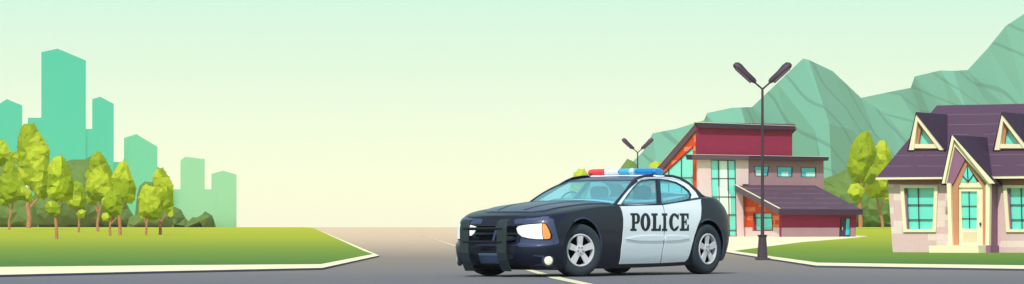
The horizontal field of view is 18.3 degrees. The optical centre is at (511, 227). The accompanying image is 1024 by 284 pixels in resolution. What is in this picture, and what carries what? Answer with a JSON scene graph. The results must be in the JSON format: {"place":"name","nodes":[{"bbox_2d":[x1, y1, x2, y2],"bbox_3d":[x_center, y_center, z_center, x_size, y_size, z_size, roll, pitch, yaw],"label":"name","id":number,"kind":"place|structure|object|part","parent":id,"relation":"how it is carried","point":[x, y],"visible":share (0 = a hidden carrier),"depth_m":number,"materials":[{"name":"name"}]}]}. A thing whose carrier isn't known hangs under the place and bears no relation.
{"place":"outdoors","nodes":[
{"label":"outdoors","id":0,"kind":"place"},
{"bbox_2d":[0,227,371,266],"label":"lawn","id":1,"kind":"structure","parent":0,"point":[43,246],"depth_m":111.45,"materials":[{"name":"green plant"}]},
{"bbox_2d":[0,138,10,166],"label":"tree","id":2,"kind":"object","parent":1,"relation":"on","point":[5,153],"visible":0.88,"depth_m":299.68,"materials":[{"name":"green plant"}]},
{"bbox_2d":[0,158,32,229],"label":"tree","id":3,"kind":"object","parent":1,"relation":"on","point":[13,188],"visible":1,"depth_m":289.27,"materials":[{"name":"green plant"}]},
{"bbox_2d":[10,122,50,227],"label":"tree","id":4,"kind":"object","parent":1,"relation":"on","point":[30,157],"visible":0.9,"depth_m":329.09,"materials":[{"name":"green plant"}]},
{"bbox_2d":[44,155,73,238],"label":"tree","id":5,"kind":"object","parent":1,"relation":"on","point":[60,185],"visible":0.99,"depth_m":179.69,"materials":[{"name":"green plant"}]},
{"bbox_2d":[66,180,86,231],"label":"tree","id":6,"kind":"object","parent":1,"relation":"on","point":[79,199],"visible":0.84,"depth_m":278.16,"materials":[{"name":"green plant"}]},
{"bbox_2d":[84,151,112,230],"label":"tree","id":7,"kind":"object","parent":1,"relation":"on","point":[98,174],"visible":0.88,"depth_m":292.98,"materials":[{"name":"green plant"}]},
{"bbox_2d":[101,190,123,235],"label":"tree","id":8,"kind":"object","parent":1,"relation":"on","point":[112,203],"visible":0.99,"depth_m":227.43,"materials":[{"name":"green plant"}]},
{"bbox_2d":[111,159,136,234],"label":"tree","id":9,"kind":"object","parent":1,"relation":"on","point":[122,182],"visible":0.86,"depth_m":236.20,"materials":[{"name":"green plant"}]},
{"bbox_2d":[137,183,162,234],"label":"tree","id":10,"kind":"object","parent":1,"relation":"on","point":[149,205],"visible":1,"depth_m":241.72,"materials":[{"name":"green plant"}]},
{"bbox_2d":[152,167,173,234],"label":"tree","id":11,"kind":"object","parent":1,"relation":"on","point":[162,183],"visible":0.84,"depth_m":244.45,"materials":[{"name":"green plant"}]},
{"bbox_2d":[0,227,378,276],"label":"pavement","id":12,"kind":"structure","parent":0,"point":[19,271],"depth_m":52.58,"materials":[{"name":"beige concrete"}]},
{"bbox_2d":[0,227,1023,283],"bbox_3d":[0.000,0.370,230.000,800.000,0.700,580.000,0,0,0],"label":"road","id":13,"kind":"structure","parent":0,"point":[406,256],"depth_m":48.27,"materials":[{"name":"grey asphalt"}]},
{"bbox_2d":[409,231,590,283],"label":"lane marking","id":14,"kind":"object","parent":13,"relation":"on","point":[558,277],"visible":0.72,"depth_m":45.15,"materials":[{"name":"beige paint"}]},
{"bbox_2d":[455,168,729,276],"bbox_3d":[1.218,-0.088,47.849,2.083,1.617,5.359,0,0,38],"label":"police car","id":15,"kind":"object","parent":13,"relation":"on","point":[620,229],"visible":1,"depth_m":46.89,"materials":[{"name":"black paint"}]},
{"bbox_3d":[1.027,-0.555,48.766,0.289,0.488,2.449,0,0,38],"label":"window frame","id":16,"kind":"part","parent":15,"relation":"part of","materials":[{"name":"black paint"}]},
{"bbox_3d":[1.927,0.109,47.301,0.104,0.874,1.128,0,0,38],"label":"door","id":17,"kind":"part","parent":15,"relation":"part of","materials":[{"name":"white paint"}]},
{"bbox_3d":[2.154,-0.555,47.885,0.289,0.488,2.449,0,0,38],"label":"window frame","id":18,"kind":"part","parent":15,"relation":"part of","materials":[{"name":"white paint"}]},
{"bbox_3d":[2.584,0.056,48.156,0.123,0.968,1.121,0,0,38],"label":"door","id":19,"kind":"part","parent":15,"relation":"part of","materials":[{"name":"white paint"}]},
{"bbox_2d":[622,138,653,185],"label":"street lamp","id":20,"kind":"object","parent":13,"relation":"on","point":[644,146],"visible":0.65,"depth_m":128.43,"materials":[{"name":"metal"}]},
{"bbox_2d":[733,62,791,259],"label":"street lamp","id":21,"kind":"object","parent":13,"relation":"on","point":[742,71],"visible":0.95,"depth_m":69.35,"materials":[{"name":"metal"}]},
{"bbox_2d":[0,0,1023,226],"label":"sky","id":22,"kind":"structure","parent":0,"point":[324,113],"materials":[{"name":"beige"}]},
{"bbox_2d":[563,59,907,198],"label":"mountain","id":23,"kind":"structure","parent":0,"point":[831,115],"depth_m":2432.07,"materials":[{"name":"green stone"}]},
{"bbox_2d":[726,235,1023,270],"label":"pavement","id":24,"kind":"structure","parent":0,"point":[735,243],"depth_m":59.80,"materials":[{"name":"beige concrete"}]},
{"bbox_2d":[736,227,1023,264],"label":"lawn","id":25,"kind":"structure","parent":0,"point":[874,245],"depth_m":81.94,"materials":[{"name":"green plant"}]},
{"bbox_2d":[648,161,660,167],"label":"tree","id":26,"kind":"object","parent":25,"relation":"on","point":[654,164],"visible":0.1,"depth_m":379.56,"materials":[{"name":"green plant"}]},
{"bbox_2d":[640,122,862,236],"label":"house","id":27,"kind":"structure","parent":25,"relation":"on","point":[721,162],"depth_m":220.30,"materials":[{"name":"red paint"}]},
{"bbox_2d":[660,147,692,192],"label":"window","id":28,"kind":"structure","parent":27,"relation":"in","point":[683,168],"depth_m":222.24,"materials":[{"name":"teal glass"}]},
{"bbox_2d":[711,160,736,236],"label":"window","id":29,"kind":"structure","parent":27,"relation":"in","point":[715,164],"depth_m":220.30,"materials":[{"name":"teal glass"}]},
{"bbox_2d":[754,166,769,175],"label":"window","id":30,"kind":"structure","parent":27,"relation":"in","point":[766,168],"depth_m":221.70,"materials":[{"name":"teal glass"}]},
{"bbox_2d":[753,213,772,230],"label":"window","id":31,"kind":"structure","parent":27,"relation":"in","point":[768,221],"depth_m":218.74,"materials":[{"name":"teal glass"}]},
{"bbox_2d":[777,167,792,176],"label":"window","id":32,"kind":"structure","parent":27,"relation":"in","point":[779,169],"depth_m":222.41,"materials":[{"name":"teal glass"}]},
{"bbox_2d":[801,167,815,176],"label":"window","id":33,"kind":"structure","parent":27,"relation":"in","point":[803,169],"depth_m":223.17,"materials":[{"name":"teal glass"}]},
{"bbox_2d":[839,218,849,236],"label":"door","id":34,"kind":"structure","parent":27,"relation":"in","point":[844,231],"depth_m":217.94,"materials":[{"name":"purple"}]},
{"bbox_2d":[846,130,876,226],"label":"tree","id":35,"kind":"object","parent":25,"relation":"on","point":[862,155],"visible":1,"depth_m":339.34,"materials":[{"name":"green plant"}]},
{"bbox_2d":[862,140,891,227],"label":"tree","id":36,"kind":"object","parent":25,"relation":"on","point":[875,188],"visible":0.68,"depth_m":344.10,"materials":[{"name":"green plant"}]},
{"bbox_2d":[876,104,1023,252],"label":"cottage","id":37,"kind":"structure","parent":25,"relation":"on","point":[953,175],"depth_m":85.84,"materials":[{"name":"brick"}]},
{"bbox_2d":[900,185,937,231],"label":"window","id":38,"kind":"structure","parent":37,"relation":"in","point":[919,203],"depth_m":86.16,"materials":[{"name":"teal glass"}]},
{"bbox_2d":[959,188,982,244],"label":"door","id":39,"kind":"structure","parent":37,"relation":"in","point":[970,199],"depth_m":84.91,"materials":[{"name":"beige paint"}]},
{"bbox_2d":[1003,185,1023,231],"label":"window","id":40,"kind":"structure","parent":37,"relation":"in","point":[1013,194],"depth_m":84.79,"materials":[{"name":"teal glass"}]},
{"bbox_2d":[862,14,1023,138],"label":"mountain","id":41,"kind":"structure","parent":0,"point":[993,73],"depth_m":2858.94,"materials":[{"name":"green stone"}]},
{"bbox_3d":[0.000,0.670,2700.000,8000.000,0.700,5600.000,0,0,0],"label":"ground","id":42,"kind":"structure","parent":0,"visible":0},
{"bbox_2d":[0,99,21,166],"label":"skyscraper","id":43,"kind":"structure","parent":42,"relation":"on","point":[10,119],"depth_m":1700.94,"materials":[{"name":"plain matte teal painted concrete"}]},
{"bbox_2d":[0,165,38,226],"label":"bush","id":44,"kind":"object","parent":42,"relation":"on","point":[19,216],"visible":0.35,"depth_m":467.95,"materials":[{"name":"green plant"}]},
{"bbox_2d":[28,118,40,194],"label":"block","id":45,"kind":"structure","parent":42,"relation":"on","point":[37,121],"depth_m":1698.85,"materials":[{"name":"teal mirror"}]},
{"bbox_2d":[41,49,85,163],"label":"skyscraper","id":46,"kind":"structure","parent":42,"relation":"on","point":[63,103],"depth_m":1600.08,"materials":[{"name":"plain matte teal painted concrete"}]},
{"bbox_2d":[32,156,132,226],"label":"bush","id":47,"kind":"object","parent":42,"relation":"on","point":[67,215],"visible":0.39,"depth_m":486.70,"materials":[{"name":"green plant"}]},
{"bbox_2d":[86,129,106,160],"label":"block","id":48,"kind":"structure","parent":42,"relation":"on","point":[96,140],"depth_m":1735.29,"materials":[{"name":"teal mirror"}]},
{"bbox_2d":[92,97,113,172],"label":"skyscraper","id":49,"kind":"structure","parent":42,"relation":"on","point":[102,113],"depth_m":1750.29,"materials":[{"name":"plain matte teal painted concrete"}]},
{"bbox_2d":[114,162,134,214],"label":"block","id":50,"kind":"structure","parent":42,"relation":"on","point":[131,165],"depth_m":2270.89,"materials":[{"name":"teal mirror"}]},
{"bbox_2d":[124,134,156,210],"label":"skyscraper","id":51,"kind":"structure","parent":42,"relation":"on","point":[140,152],"depth_m":2300.05,"materials":[{"name":"teal concrete"}]},
{"bbox_2d":[127,181,173,226],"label":"bush","id":52,"kind":"object","parent":42,"relation":"on","point":[135,220],"visible":0.33,"depth_m":469.10,"materials":[{"name":"green plant"}]},
{"bbox_2d":[172,207,187,226],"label":"bush","id":53,"kind":"object","parent":42,"relation":"on","point":[179,219],"visible":0.45,"depth_m":478.73,"materials":[{"name":"green plant"}]},
{"bbox_2d":[180,157,204,188],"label":"skyscraper","id":54,"kind":"structure","parent":42,"relation":"on","point":[192,173],"depth_m":3150.14,"materials":[{"name":"green mirror"}]},
{"bbox_2d":[173,189,216,226],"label":"block","id":55,"kind":"structure","parent":42,"relation":"on","point":[191,203],"depth_m":3130.17,"materials":[{"name":"green mirror"}]},
{"bbox_2d":[185,211,215,226],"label":"bush","id":56,"kind":"object","parent":42,"relation":"on","point":[205,219],"visible":0.76,"depth_m":467.97,"materials":[{"name":"green plant"}]},
{"bbox_2d":[211,171,236,226],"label":"skyscraper","id":57,"kind":"structure","parent":42,"relation":"on","point":[224,183],"depth_m":3200.15,"materials":[{"name":"green concrete"}]},
{"bbox_2d":[570,168,589,197],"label":"tree","id":58,"kind":"object","parent":42,"relation":"on","point":[576,187],"visible":0.54,"depth_m":379.53,"materials":[{"name":"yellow plant"}]},
{"bbox_2d":[620,159,639,193],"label":"tree","id":59,"kind":"object","parent":42,"relation":"on","point":[628,164],"visible":0.09,"depth_m":469.51,"materials":[{"name":"green plant"}]},
{"bbox_2d":[824,169,890,226],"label":"bush","id":60,"kind":"object","parent":42,"relation":"on","point":[838,184],"visible":0.38,"depth_m":467.15,"materials":[{"name":"green plant"}]}
]}

